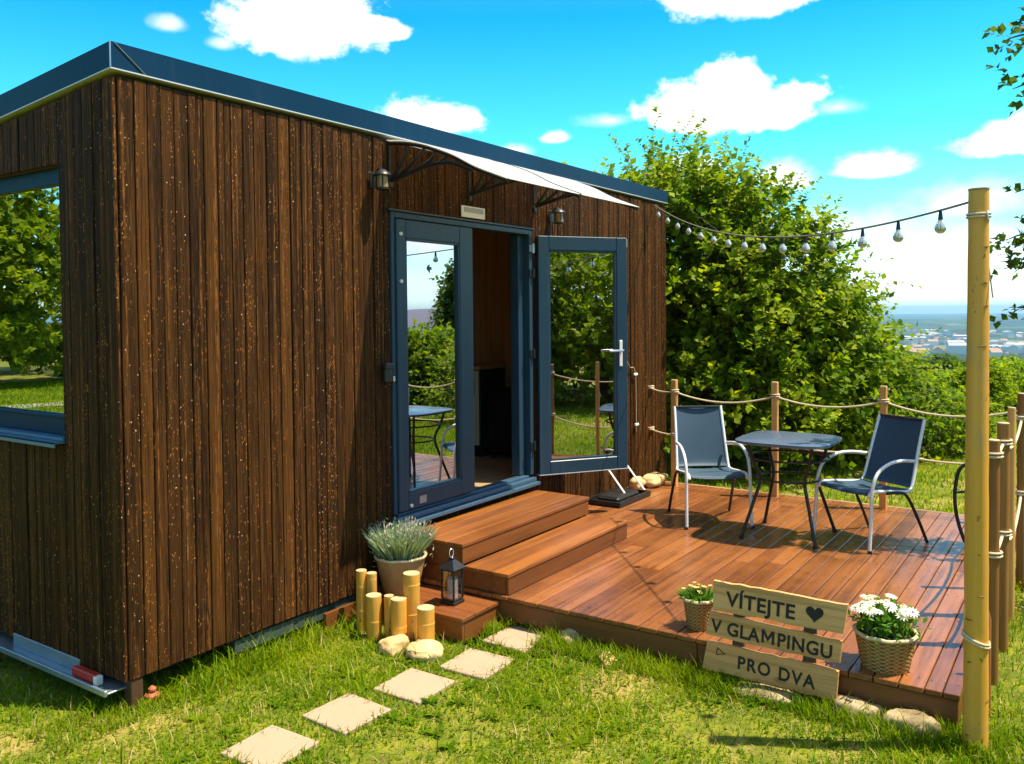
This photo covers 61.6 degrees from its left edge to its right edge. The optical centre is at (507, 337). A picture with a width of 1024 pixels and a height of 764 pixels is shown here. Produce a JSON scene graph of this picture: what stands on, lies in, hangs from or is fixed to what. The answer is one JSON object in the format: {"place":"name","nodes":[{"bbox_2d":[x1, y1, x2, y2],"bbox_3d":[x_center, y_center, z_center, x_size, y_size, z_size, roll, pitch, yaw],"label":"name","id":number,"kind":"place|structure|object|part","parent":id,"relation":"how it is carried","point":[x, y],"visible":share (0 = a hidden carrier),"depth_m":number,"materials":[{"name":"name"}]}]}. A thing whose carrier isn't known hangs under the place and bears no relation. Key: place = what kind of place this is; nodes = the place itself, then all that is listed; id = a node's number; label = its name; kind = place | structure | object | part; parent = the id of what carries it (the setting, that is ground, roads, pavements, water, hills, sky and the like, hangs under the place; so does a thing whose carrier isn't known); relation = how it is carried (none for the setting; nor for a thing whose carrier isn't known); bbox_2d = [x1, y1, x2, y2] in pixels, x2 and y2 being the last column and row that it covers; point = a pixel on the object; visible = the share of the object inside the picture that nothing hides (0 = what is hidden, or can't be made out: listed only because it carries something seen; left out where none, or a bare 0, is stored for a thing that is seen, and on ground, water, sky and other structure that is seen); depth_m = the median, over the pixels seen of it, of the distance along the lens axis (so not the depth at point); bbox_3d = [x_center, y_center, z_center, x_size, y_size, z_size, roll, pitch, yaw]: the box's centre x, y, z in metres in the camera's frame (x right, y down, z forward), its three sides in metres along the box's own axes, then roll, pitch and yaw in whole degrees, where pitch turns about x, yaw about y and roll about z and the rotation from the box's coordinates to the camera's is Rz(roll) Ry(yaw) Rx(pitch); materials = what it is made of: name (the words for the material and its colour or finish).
{"place":"outdoors","nodes":[
{"label":"outdoors","id":0,"kind":"place"},
{"bbox_2d":[0,313,1023,763],"bbox_3d":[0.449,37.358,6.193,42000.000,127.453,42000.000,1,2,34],"label":"ground","id":1,"kind":"structure","parent":0,"point":[956,323],"depth_m":3.99,"materials":[{"name":"green plant"}]},
{"bbox_2d":[144,685,159,700],"bbox_3d":[-1.743,1.748,4.208,0.060,0.075,0.065,1,2,34],"label":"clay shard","id":2,"kind":"object","parent":1,"relation":"on","point":[151,689],"visible":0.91,"depth_m":4.19,"materials":[{"name":"orange ceramic"}]},
{"bbox_2d":[25,617,356,755],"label":"grass","id":3,"kind":"structure","parent":1,"relation":"on","point":[114,714],"depth_m":4.10,"materials":[{"name":"green plant"}]},
{"bbox_2d":[159,604,365,698],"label":"grass","id":4,"kind":"structure","parent":1,"relation":"on","point":[201,671],"depth_m":4.60,"materials":[{"name":"green plant"}]},
{"bbox_2d":[220,725,318,763],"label":"stepping slab","id":5,"kind":"structure","parent":1,"relation":"on","point":[269,744],"depth_m":3.73,"materials":[{"name":"stone"}]},
{"bbox_2d":[0,40,667,710],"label":"tiny house","id":6,"kind":"structure","parent":1,"relation":"on","point":[224,296],"depth_m":4.71,"materials":[{"name":"wood"}]},
{"bbox_2d":[0,168,64,447],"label":"window","id":7,"kind":"structure","parent":6,"relation":"in","point":[31,345],"depth_m":4.59,"materials":[{"name":"glass"}]},
{"bbox_2d":[370,167,390,189],"bbox_3d":[-0.792,-0.992,5.364,0.142,0.141,0.116,1,2,34],"label":"wall lamp","id":8,"kind":"object","parent":6,"relation":"attached to","point":[379,178],"visible":1,"depth_m":5.34,"materials":[{"name":"metal"}]},
{"bbox_2d":[382,363,394,382],"bbox_3d":[-0.758,0.227,5.518,0.046,0.125,0.113,1,2,34],"label":"key box","id":9,"kind":"object","parent":6,"relation":"attached to","point":[387,368],"visible":1,"depth_m":5.48,"materials":[{"name":"black plastic"}]},
{"bbox_2d":[394,219,474,512],"bbox_3d":[-0.500,0.180,5.956,0.072,1.926,0.828,1,2,34],"label":"door leaf","id":10,"kind":"structure","parent":6,"relation":"in","point":[434,262],"depth_m":5.94,"materials":[{"name":"blue paint"}]},
{"bbox_2d":[461,205,484,219],"bbox_3d":[-0.250,-0.910,6.272,0.012,0.083,0.285,1,2,34],"label":"name plate","id":11,"kind":"object","parent":6,"relation":"attached to","point":[472,212],"visible":1,"depth_m":6.26,"materials":[{"name":"white plastic"}]},
{"bbox_2d":[474,363,506,456],"bbox_3d":[-0.431,0.705,8.515,0.720,0.875,0.470,1,2,34],"label":"kitchen unit","id":12,"kind":"object","parent":6,"relation":"on","point":[487,376],"visible":0.31,"depth_m":8.22,"materials":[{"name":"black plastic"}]},
{"bbox_3d":[-0.411,0.674,8.251,0.330,0.710,0.018,1,2,34],"label":"door","id":13,"kind":"part","parent":12,"relation":"part of","materials":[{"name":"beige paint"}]},
{"bbox_2d":[489,234,511,458],"bbox_3d":[0.057,0.037,8.155,0.360,2.222,0.416,1,2,34],"label":"stove","id":14,"kind":"object","parent":6,"relation":"on","point":[500,428],"visible":0.29,"depth_m":8.06,"materials":[{"name":"black paint"}]},
{"bbox_2d":[386,140,638,211],"bbox_3d":[0.103,-1.114,5.995,0.943,0.363,1.780,1,2,34],"label":"awning","id":15,"kind":"object","parent":6,"relation":"attached to","point":[503,173],"depth_m":5.54,"materials":[{"name":"white fabric"}]},
{"bbox_2d":[549,207,565,223],"bbox_3d":[0.417,-1.012,7.130,0.142,0.141,0.116,1,2,34],"label":"wall lamp","id":16,"kind":"object","parent":6,"relation":"attached to","point":[556,216],"visible":1,"depth_m":7.10,"materials":[{"name":"metal"}]},
{"bbox_2d":[535,236,627,475],"bbox_3d":[0.638,0.147,7.117,0.824,1.953,0.121,-1,2,-21],"label":"door leaf","id":17,"kind":"structure","parent":6,"relation":"in","point":[581,282],"depth_m":7.13,"materials":[{"name":"blue paint"}]},
{"bbox_2d":[627,361,638,431],"bbox_3d":[1.169,0.456,8.351,0.022,0.973,0.450,1,2,34],"label":"hanging cord","id":18,"kind":"object","parent":6,"relation":"hanging from","point":[636,423],"visible":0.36,"depth_m":8.50,"materials":[{"name":"fabric"}]},
{"bbox_2d":[302,693,390,735],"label":"stepping slab","id":19,"kind":"structure","parent":1,"relation":"on","point":[350,710],"depth_m":4.03,"materials":[{"name":"stone"}]},
{"bbox_2d":[356,568,366,630],"bbox_3d":[-0.874,1.587,5.139,0.064,0.389,0.065,1,2,34],"label":"bamboo stump","id":20,"kind":"object","parent":1,"relation":"on","point":[361,589],"visible":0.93,"depth_m":5.11,"materials":[{"name":"wood"}]},
{"bbox_2d":[366,571,376,593],"bbox_3d":[-0.811,1.595,5.133,0.062,0.374,0.063,1,2,34],"label":"bamboo stump","id":21,"kind":"object","parent":1,"relation":"on","point":[371,580],"visible":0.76,"depth_m":5.10,"materials":[{"name":"wood"}]},
{"bbox_2d":[366,592,381,640],"bbox_3d":[-0.779,1.643,5.003,0.092,0.284,0.093,1,2,34],"label":"bamboo stump","id":22,"kind":"object","parent":1,"relation":"on","point":[373,614],"visible":0.98,"depth_m":4.96,"materials":[{"name":"wood"}]},
{"bbox_2d":[384,594,393,637],"bbox_3d":[-0.688,1.643,4.995,0.060,0.282,0.061,1,2,34],"label":"bamboo stump","id":23,"kind":"object","parent":1,"relation":"on","point":[387,614],"visible":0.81,"depth_m":4.97,"materials":[{"name":"wood"}]},
{"bbox_2d":[378,634,409,655],"bbox_3d":[-0.644,1.737,4.835,0.155,0.122,0.195,1,2,34],"label":"rock","id":24,"kind":"object","parent":1,"relation":"on","point":[388,644],"visible":0.75,"depth_m":4.78,"materials":[{"name":"beige stone"}]},
{"bbox_2d":[391,596,406,635],"bbox_3d":[-0.621,1.639,4.907,0.092,0.294,0.093,1,2,34],"label":"bamboo stump","id":25,"kind":"object","parent":1,"relation":"on","point":[398,614],"visible":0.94,"depth_m":4.87,"materials":[{"name":"wood"}]},
{"bbox_2d":[323,583,498,643],"bbox_3d":[-0.576,1.674,5.137,0.815,0.150,0.680,1,2,34],"label":"side step","id":26,"kind":"object","parent":1,"relation":"on","point":[470,614],"visible":0.6,"depth_m":5.08,"materials":[{"name":"brown wood"}]},
{"bbox_2d":[361,516,442,595],"bbox_3d":[-0.668,1.353,5.384,0.521,0.478,0.535,1,2,34],"label":"flower pot","id":27,"kind":"object","parent":26,"relation":"on","point":[398,551],"visible":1,"depth_m":5.28,"materials":[{"name":"ceramic"}]},
{"bbox_2d":[439,548,465,605],"bbox_3d":[-0.333,1.431,5.157,0.119,0.328,0.119,1,2,34],"label":"lantern","id":28,"kind":"object","parent":26,"relation":"on","point":[452,565],"visible":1,"depth_m":5.13,"materials":[{"name":"black paint"}]},
{"bbox_2d":[403,570,419,641],"bbox_3d":[-0.556,1.574,4.975,0.099,0.419,0.100,1,2,34],"label":"bamboo stump","id":29,"kind":"object","parent":1,"relation":"on","point":[411,586],"visible":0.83,"depth_m":4.93,"materials":[{"name":"wood"}]},
{"bbox_2d":[373,668,454,704],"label":"stepping slab","id":30,"kind":"structure","parent":1,"relation":"on","point":[415,684],"depth_m":4.32,"materials":[{"name":"stone"}]},
{"bbox_2d":[405,639,443,662],"bbox_3d":[-0.458,1.741,4.741,0.220,0.124,0.204,0,2,6],"label":"rock","id":31,"kind":"object","parent":1,"relation":"on","point":[433,649],"visible":0.86,"depth_m":4.67,"materials":[{"name":"beige stone"}]},
{"bbox_2d":[417,604,434,639],"bbox_3d":[-0.463,1.659,4.872,0.101,0.254,0.103,1,2,34],"label":"bamboo stump","id":32,"kind":"object","parent":1,"relation":"on","point":[425,621],"visible":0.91,"depth_m":4.83,"materials":[{"name":"wood"}]},
{"bbox_2d":[439,648,514,680],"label":"stepping slab","id":33,"kind":"structure","parent":1,"relation":"on","point":[470,660],"depth_m":4.59,"materials":[{"name":"stone"}]},
{"bbox_2d":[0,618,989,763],"bbox_3d":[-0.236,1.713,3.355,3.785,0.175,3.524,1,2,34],"label":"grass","id":34,"kind":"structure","parent":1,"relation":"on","point":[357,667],"depth_m":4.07,"materials":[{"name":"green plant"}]},
{"bbox_2d":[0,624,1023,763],"bbox_3d":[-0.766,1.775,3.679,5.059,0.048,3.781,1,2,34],"label":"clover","id":35,"kind":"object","parent":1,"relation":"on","point":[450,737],"visible":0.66,"depth_m":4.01,"materials":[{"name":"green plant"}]},
{"bbox_2d":[0,624,1023,763],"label":"dry straw","id":36,"kind":"object","parent":1,"relation":"on","point":[426,747],"visible":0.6,"depth_m":3.92,"materials":[{"name":"beige plant"}]},
{"bbox_2d":[482,625,543,653],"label":"stepping slab","id":37,"kind":"structure","parent":1,"relation":"on","point":[516,640],"depth_m":4.94,"materials":[{"name":"stone"}]},
{"bbox_2d":[134,632,979,763],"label":"weeds","id":38,"kind":"object","parent":1,"relation":"on","point":[828,740],"visible":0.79,"depth_m":4.00,"materials":[{"name":"green plant"}]},
{"bbox_2d":[557,628,584,643],"bbox_3d":[0.372,1.734,4.938,0.170,0.129,0.178,0,2,17],"label":"rock","id":39,"kind":"object","parent":1,"relation":"on","point":[569,631],"visible":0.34,"depth_m":4.89,"materials":[{"name":"stone"}]},
{"bbox_2d":[594,649,616,666],"bbox_3d":[0.535,1.754,4.671,0.097,0.065,0.210,-1,2,-11],"label":"rock","id":40,"kind":"object","parent":1,"relation":"on","point":[600,658],"visible":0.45,"depth_m":4.63,"materials":[{"name":"beige stone"}]},
{"bbox_2d":[671,379,677,485],"bbox_3d":[1.634,1.051,8.404,0.056,1.273,0.056,1,2,34],"label":"rope post","id":41,"kind":"object","parent":1,"relation":"on","point":[674,396],"visible":0.61,"depth_m":8.38,"materials":[{"name":"brown wood"}]},
{"bbox_2d":[648,385,1016,417],"bbox_3d":[2.707,0.583,7.695,3.462,0.130,0.344,1,2,38],"label":"rope","id":42,"kind":"object","parent":41,"relation":"attached to","point":[779,397],"visible":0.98,"depth_m":7.60,"materials":[{"name":"beige fabric"}]},
{"bbox_2d":[648,426,1016,464],"bbox_3d":[2.710,0.988,7.707,3.462,0.090,0.344,1,2,38],"label":"rope","id":43,"kind":"object","parent":41,"relation":"attached to","point":[652,427],"visible":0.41,"depth_m":7.57,"materials":[{"name":"beige fabric"}]},
{"bbox_2d":[420,481,1015,725],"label":"wooden deck","id":44,"kind":"structure","parent":1,"relation":"on","point":[624,590],"depth_m":5.51,"materials":[{"name":"wood"}]},
{"bbox_2d":[418,490,627,595],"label":"wooden steps","id":45,"kind":"structure","parent":44,"relation":"on","point":[571,539],"depth_m":5.79,"materials":[{"name":"brown wood"}]},
{"bbox_2d":[588,466,650,507],"bbox_3d":[1.036,1.319,7.858,0.386,0.306,0.789,1,2,34],"label":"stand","id":46,"kind":"object","parent":44,"relation":"on","point":[618,497],"visible":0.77,"depth_m":7.68,"materials":[{"name":"black plastic"}]},
{"bbox_2d":[629,476,645,488],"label":"rock","id":47,"kind":"object","parent":44,"relation":"on","point":[633,483],"visible":0.79,"depth_m":8.21,"materials":[{"name":"beige stone"}]},
{"bbox_2d":[642,472,667,487],"bbox_3d":[1.440,1.401,8.425,0.208,0.137,0.356,1,2,34],"label":"rock","id":48,"kind":"object","parent":44,"relation":"on","point":[654,479],"visible":0.92,"depth_m":8.31,"materials":[{"name":"beige stone"}]},
{"bbox_2d":[674,581,712,630],"bbox_3d":[1.039,1.447,4.614,0.270,0.234,0.252,1,2,34],"label":"flower pot","id":49,"kind":"object","parent":44,"relation":"on","point":[698,605],"visible":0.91,"depth_m":4.57,"materials":[{"name":"wicker"}]},
{"bbox_2d":[668,405,754,529],"bbox_3d":[1.639,1.041,7.018,0.556,0.900,0.664,-1,2,-3],"label":"garden chair","id":50,"kind":"object","parent":44,"relation":"on","point":[699,435],"visible":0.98,"depth_m":7.23,"materials":[{"name":"blue fabric"}]},
{"bbox_2d":[735,431,841,548],"bbox_3d":[2.128,1.131,6.498,0.690,0.742,0.690,1,2,34],"label":"bistro table","id":51,"kind":"object","parent":44,"relation":"on","point":[811,442],"visible":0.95,"depth_m":6.43,"materials":[{"name":"metal"}]},
{"bbox_2d":[811,413,928,553],"bbox_3d":[2.696,1.050,6.351,0.664,0.900,0.556,-1,2,-26],"label":"garden chair","id":52,"kind":"object","parent":44,"relation":"on","point":[894,450],"visible":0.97,"depth_m":6.42,"materials":[{"name":"blue fabric"}]},
{"bbox_2d":[848,593,931,674],"bbox_3d":[1.802,1.408,4.106,0.350,0.328,0.346,-1,2,-20],"label":"flower pot","id":53,"kind":"object","parent":44,"relation":"on","point":[887,636],"visible":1,"depth_m":4.02,"materials":[{"name":"wicker"},{"name":"green leaves"},{"name":"white petals"}]},
{"bbox_2d":[953,463,964,541],"bbox_3d":[3.420,1.192,6.198,0.385,0.615,0.148,-1,2,-19],"label":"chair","id":54,"kind":"object","parent":44,"relation":"on","point":[958,472],"visible":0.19,"depth_m":6.18,"materials":[{"name":"metal"}]},
{"bbox_2d":[481,614,1020,763],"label":"grass","id":55,"kind":"structure","parent":1,"relation":"on","point":[708,678],"depth_m":4.23,"materials":[{"name":"green plant"}]},
{"bbox_2d":[561,106,947,478],"bbox_3d":[2.849,-0.398,10.677,4.751,4.875,4.077,-1,2,-22],"label":"hazel shrub","id":56,"kind":"object","parent":1,"relation":"on","point":[751,322],"visible":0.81,"depth_m":9.77,"materials":[{"name":"green plant"}]},
{"bbox_2d":[730,681,800,706],"bbox_3d":[1.284,1.771,4.201,0.378,0.120,0.184,0,2,29],"label":"rock","id":57,"kind":"object","parent":1,"relation":"on","point":[768,687],"visible":0.41,"depth_m":4.17,"materials":[{"name":"stone"}]},
{"bbox_2d":[771,382,778,496],"bbox_3d":[2.449,1.052,7.858,0.056,1.288,0.056,1,2,34],"label":"rope post","id":58,"kind":"object","parent":1,"relation":"on","point":[775,416],"visible":0.66,"depth_m":7.83,"materials":[{"name":"brown wood"}]},
{"bbox_2d":[702,580,848,700],"bbox_3d":[1.306,1.476,4.223,0.701,0.459,0.080,1,2,34],"label":"welcome sign","id":59,"kind":"object","parent":1,"relation":"on","point":[742,602],"visible":1,"depth_m":4.20,"materials":[{"name":"beige wood"}]},
{"bbox_2d":[831,695,883,722],"bbox_3d":[1.626,1.758,3.998,0.269,0.150,0.137,0,2,17],"label":"rock","id":60,"kind":"object","parent":1,"relation":"on","point":[853,701],"visible":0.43,"depth_m":3.96,"materials":[{"name":"stone"}]},
{"bbox_2d":[731,319,1016,467],"bbox_3d":[4.919,0.882,11.332,4.470,2.500,2.733,-1,2,-13],"label":"leaning bush","id":61,"kind":"object","parent":1,"relation":"on","point":[951,430],"visible":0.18,"depth_m":10.62,"materials":[{"name":"green plant"}]},
{"bbox_2d":[879,386,887,508],"bbox_3d":[3.212,1.060,7.336,0.055,1.288,0.055,1,2,34],"label":"rope post","id":62,"kind":"object","parent":1,"relation":"on","point":[883,410],"visible":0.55,"depth_m":7.31,"materials":[{"name":"brown wood"}]},
{"bbox_2d":[905,337,917,344],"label":"town house","id":63,"kind":"structure","parent":1,"relation":"on","point":[913,342],"depth_m":2331.09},
{"bbox_2d":[882,708,941,740],"bbox_3d":[1.809,1.766,3.837,0.250,0.181,0.146,0,2,29],"label":"rock","id":64,"kind":"object","parent":1,"relation":"on","point":[916,719],"visible":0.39,"depth_m":3.80,"materials":[{"name":"stone"}]},
{"bbox_2d":[914,336,925,342],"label":"town house","id":65,"kind":"structure","parent":1,"relation":"on","point":[922,337],"depth_m":2464.87,"materials":[{"name":"white"}]},
{"bbox_2d":[921,334,931,338],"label":"town house","id":66,"kind":"structure","parent":1,"relation":"on","point":[929,336],"depth_m":2801.53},
{"bbox_2d":[922,344,933,351],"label":"town house","id":67,"kind":"structure","parent":1,"relation":"on","point":[930,346],"depth_m":1926.58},
{"bbox_2d":[926,339,937,345],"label":"town house","id":68,"kind":"structure","parent":1,"relation":"on","point":[934,342],"depth_m":2268.06,"materials":[{"name":"ceramic"}]},
{"bbox_2d":[906,352,965,376],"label":"slope tree","id":69,"kind":"object","parent":1,"relation":"on","point":[945,359],"visible":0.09,"depth_m":101.51,"materials":[{"name":"green plant"}]},
{"bbox_2d":[932,346,941,352],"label":"town house","id":70,"kind":"structure","parent":1,"relation":"on","point":[936,349],"depth_m":1856.30,"materials":[{"name":"ceramic"}]},
{"bbox_2d":[933,337,942,342],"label":"town house","id":71,"kind":"structure","parent":1,"relation":"on","point":[940,339],"depth_m":2461.10,"materials":[{"name":"ceramic"}]},
{"bbox_2d":[927,366,962,397],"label":"slope tree","id":72,"kind":"object","parent":1,"relation":"on","point":[954,370],"visible":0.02,"depth_m":55.50,"materials":[{"name":"green plant"}]},
{"bbox_2d":[944,330,950,334],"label":"town house","id":73,"kind":"structure","parent":1,"relation":"on","point":[947,332],"depth_m":3185.66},
{"bbox_2d":[946,340,964,344],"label":"town house","id":74,"kind":"structure","parent":1,"relation":"on","point":[955,341],"depth_m":2028.05,"materials":[{"name":"white"}]},
{"bbox_2d":[947,343,966,353],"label":"town house","id":75,"kind":"structure","parent":1,"relation":"on","point":[957,348],"depth_m":1789.65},
{"bbox_2d":[909,351,1023,364],"bbox_3d":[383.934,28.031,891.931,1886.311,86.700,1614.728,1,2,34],"label":"wood","id":76,"kind":"object","parent":1,"relation":"on","point":[1016,355],"depth_m":1464.72,"materials":[{"name":"green plant"}]},
{"bbox_2d":[961,187,991,752],"bbox_3d":[1.980,0.600,3.621,0.113,2.439,0.147,1,2,34],"label":"tall pole","id":77,"kind":"object","parent":1,"relation":"on","point":[976,643],"visible":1,"depth_m":3.59,"materials":[{"name":"yellow wood"}]},
{"bbox_2d":[654,201,993,297],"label":"string lights","id":78,"kind":"object","parent":77,"relation":"hanging from","point":[940,227],"visible":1,"depth_m":4.84,"materials":[{"name":"glass"}]},
{"bbox_2d":[945,362,1018,416],"bbox_3d":[11.330,1.441,20.608,1.775,1.872,2.143,0,2,12],"label":"slope tree","id":79,"kind":"object","parent":1,"relation":"on","point":[1000,380],"visible":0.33,"depth_m":20.16,"materials":[{"name":"green plant"}]},
{"bbox_2d":[950,560,1023,763],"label":"grass","id":80,"kind":"structure","parent":1,"relation":"on","point":[1005,712],"depth_m":4.00,"materials":[{"name":"green plant"}]},
{"bbox_2d":[989,612,990,715],"bbox_3d":[2.229,1.527,3.987,0.032,0.520,0.032,1,2,34],"label":"short stake","id":81,"kind":"object","parent":1,"relation":"on","point":[990,664],"visible":0.23,"depth_m":3.97,"materials":[{"name":"brown wood"}]},
{"bbox_2d":[989,439,999,685],"bbox_3d":[2.439,1.154,4.315,0.060,1.285,0.062,1,2,34],"label":"rope post","id":82,"kind":"object","parent":1,"relation":"on","point":[994,501],"visible":0.71,"depth_m":4.29,"materials":[{"name":"brown wood"}]},
{"bbox_2d":[989,489,1023,558],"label":"rope","id":83,"kind":"object","parent":82,"relation":"attached to","point":[1002,536],"visible":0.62,"depth_m":4.69,"materials":[{"name":"beige fabric"}]},
{"bbox_2d":[989,415,1023,458],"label":"rope","id":84,"kind":"object","parent":82,"relation":"attached to","point":[1001,453],"visible":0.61,"depth_m":4.67,"materials":[{"name":"beige fabric"}]},
{"bbox_2d":[989,349,1001,356],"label":"town house","id":85,"kind":"structure","parent":1,"relation":"on","point":[995,352],"depth_m":1653.47,"materials":[{"name":"ceramic"}]},
{"bbox_2d":[989,339,1003,344],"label":"town house","id":86,"kind":"structure","parent":1,"relation":"on","point":[993,342],"depth_m":2071.19,"materials":[{"name":"white"}]},
{"bbox_2d":[982,7,1023,328],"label":"overhanging tree","id":87,"kind":"object","parent":1,"relation":"on","point":[1015,263],"visible":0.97,"depth_m":6.05,"materials":[{"name":"green plant"}]},
{"bbox_2d":[997,422,1009,652],"bbox_3d":[2.726,1.125,4.725,0.064,1.315,0.066,1,2,34],"label":"rope post","id":88,"kind":"object","parent":1,"relation":"on","point":[1003,430],"visible":0.73,"depth_m":4.70,"materials":[{"name":"brown wood"}]},
{"bbox_2d":[989,370,1023,420],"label":"slope tree","id":89,"kind":"object","parent":1,"relation":"on","point":[1016,377],"visible":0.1,"depth_m":24.97,"materials":[{"name":"green plant"}]},
{"bbox_2d":[989,352,1023,366],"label":"slope tree","id":90,"kind":"object","parent":1,"relation":"on","point":[994,359],"visible":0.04,"depth_m":42.41,"materials":[{"name":"green plant"}]},
{"bbox_2d":[1002,330,1013,337],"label":"town house","id":91,"kind":"structure","parent":1,"relation":"on","point":[1007,334],"depth_m":2881.23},
{"bbox_2d":[995,360,1023,421],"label":"slope tree","id":92,"kind":"object","parent":1,"relation":"on","point":[1012,366],"visible":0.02,"depth_m":33.60,"materials":[{"name":"green plant"}]},
{"bbox_2d":[1001,344,1017,354],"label":"town house","id":93,"kind":"structure","parent":1,"relation":"on","point":[1011,348],"depth_m":1731.22,"materials":[{"name":"white"}]},
{"bbox_2d":[1008,407,1015,620],"bbox_3d":[3.042,1.094,5.186,0.045,1.345,0.047,1,2,34],"label":"rope post","id":94,"kind":"object","parent":1,"relation":"on","point":[1012,416],"visible":0.65,"depth_m":5.17,"materials":[{"name":"brown wood"}]},
{"bbox_2d":[1005,342,1023,347],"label":"town house","id":95,"kind":"structure","parent":1,"relation":"on","point":[1020,345],"depth_m":1875.41,"materials":[{"name":"white"}]},
{"bbox_2d":[1015,335,1022,338],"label":"town house","id":96,"kind":"structure","parent":1,"relation":"on","point":[1018,336],"depth_m":2736.18,"materials":[{"name":"ceramic"}]},
{"bbox_2d":[1015,581,1023,604],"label":"shrub","id":97,"kind":"object","parent":1,"relation":"on","point":[1021,598],"visible":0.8,"depth_m":5.31,"materials":[{"name":"green plant"}]},
{"bbox_2d":[1016,393,1023,590],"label":"rope post","id":98,"kind":"object","parent":1,"relation":"on","point":[1020,523],"visible":0.88,"depth_m":5.73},
{"bbox_2d":[0,0,1023,313],"label":"sky","id":99,"kind":"structure","parent":0,"point":[895,104],"materials":[{"name":"blue"}]},
{"bbox_2d":[666,409,1016,513],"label":"grass","id":100,"kind":"structure","parent":0,"point":[952,473],"depth_m":9.52,"materials":[{"name":"green plant"}]},
{"bbox_2d":[952,335,966,339],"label":"town hall building","id":101,"kind":"structure","parent":0,"point":[954,337],"depth_m":2687.52,"materials":[{"name":"white"}]}
]}

